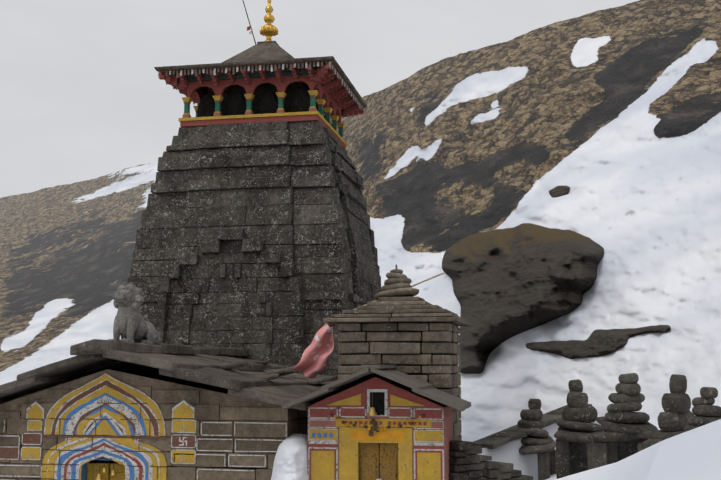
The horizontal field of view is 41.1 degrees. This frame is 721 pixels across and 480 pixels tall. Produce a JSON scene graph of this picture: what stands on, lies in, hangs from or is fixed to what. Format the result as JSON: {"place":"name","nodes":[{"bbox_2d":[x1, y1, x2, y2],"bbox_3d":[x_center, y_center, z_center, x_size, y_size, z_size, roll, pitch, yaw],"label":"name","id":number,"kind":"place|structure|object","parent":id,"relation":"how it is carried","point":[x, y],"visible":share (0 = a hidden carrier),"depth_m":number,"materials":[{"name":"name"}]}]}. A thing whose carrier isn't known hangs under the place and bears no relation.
{"place":"outdoors","nodes":[
{"label":"outdoors","id":0,"kind":"place"},
{"bbox_2d":[0,0,638,197],"label":"sky","id":1,"kind":"structure","parent":0,"point":[83,97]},
{"bbox_2d":[0,0,720,479],"bbox_3d":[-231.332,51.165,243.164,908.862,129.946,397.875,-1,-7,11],"label":"mountainside","id":2,"kind":"structure","parent":0,"point":[610,118],"depth_m":46.61,"materials":[{"name":"brown soil"}]},
{"bbox_2d":[0,339,335,479],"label":"temple front building","id":3,"kind":"structure","parent":2,"relation":"on","point":[96,409],"depth_m":13.91,"materials":[{"name":"stone"}]},
{"bbox_2d":[108,283,159,343],"bbox_3d":[-3.530,1.213,15.075,0.518,1.022,1.235,-1,-7,11],"label":"lion statue","id":4,"kind":"object","parent":3,"relation":"on","point":[132,324],"visible":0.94,"depth_m":14.70,"materials":[{"name":"stone"}]},
{"bbox_2d":[121,120,380,393],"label":"stone temple tower","id":5,"kind":"structure","parent":2,"relation":"on","point":[256,239],"depth_m":20.06,"materials":[{"name":"grey stone"}]},
{"bbox_2d":[154,0,366,148],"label":"temple roof pavilion","id":6,"kind":"structure","parent":5,"relation":"on","point":[268,80],"depth_m":21.37,"materials":[{"name":"red wood"}]},
{"bbox_2d":[271,434,308,479],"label":"snow heap","id":7,"kind":"object","parent":2,"relation":"on","point":[290,461],"visible":0.85,"depth_m":12.90,"materials":[{"name":"white snow"}]},
{"bbox_2d":[282,264,471,479],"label":"shrine","id":8,"kind":"object","parent":2,"relation":"on","point":[393,406],"visible":0.96,"depth_m":13.02,"materials":[{"name":"stone"},{"name":"yellow paint"},{"name":"red paint"}]},
{"bbox_2d":[479,423,558,479],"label":"snow bank behind shrines","id":9,"kind":"structure","parent":2,"relation":"on","point":[526,464],"depth_m":15.94,"materials":[{"name":"white snow"}]},
{"bbox_2d":[449,404,591,479],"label":"dry stone walls","id":10,"kind":"structure","parent":2,"relation":"on","point":[467,461],"depth_m":13.44,"materials":[{"name":"grey stone"}]},
{"bbox_2d":[442,223,603,373],"bbox_3d":[5.193,1.501,33.146,4.409,6.285,19.410,0,-7,-2],"label":"outcrop rock","id":11,"kind":"object","parent":2,"relation":"on","point":[508,283],"visible":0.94,"depth_m":28.82,"materials":[{"name":"brown rock"}]},
{"bbox_2d":[517,399,555,479],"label":"stone cairn","id":12,"kind":"object","parent":2,"relation":"on","point":[539,442],"visible":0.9,"depth_m":16.10,"materials":[{"name":"stone"}]},
{"bbox_2d":[549,185,569,197],"bbox_3d":[7.831,-1.911,38.192,0.693,0.864,2.535,0,-7,-3],"label":"rock","id":13,"kind":"object","parent":2,"relation":"on","point":[557,191],"visible":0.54,"depth_m":37.66,"materials":[{"name":"grey stone"}]},
{"bbox_2d":[554,379,602,478],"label":"stone cairn","id":14,"kind":"object","parent":2,"relation":"on","point":[574,447],"visible":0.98,"depth_m":14.30,"materials":[{"name":"stone"}]},
{"bbox_2d":[526,325,670,358],"bbox_3d":[5.105,2.461,22.746,1.264,0.831,7.957,2,-8,-12],"label":"ledge rock","id":15,"kind":"object","parent":2,"relation":"on","point":[599,342],"visible":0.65,"depth_m":20.96,"materials":[{"name":"grey rock"}]},
{"bbox_2d":[588,373,657,468],"bbox_3d":[3.468,2.571,12.407,1.044,1.700,0.935,-1,-7,11],"label":"stone cairn","id":16,"kind":"object","parent":2,"relation":"on","point":[627,429],"visible":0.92,"depth_m":12.29,"materials":[{"name":"stone"}]},
{"bbox_2d":[643,374,693,447],"bbox_3d":[3.546,2.246,10.829,0.758,1.454,0.728,-1,-7,11],"label":"stone cairn","id":17,"kind":"object","parent":2,"relation":"on","point":[677,413],"visible":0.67,"depth_m":10.74,"materials":[{"name":"stone"}]},
{"bbox_2d":[684,387,720,431],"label":"stone cairn","id":18,"kind":"object","parent":2,"relation":"on","point":[705,410],"visible":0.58,"depth_m":9.90,"materials":[{"name":"stone"}]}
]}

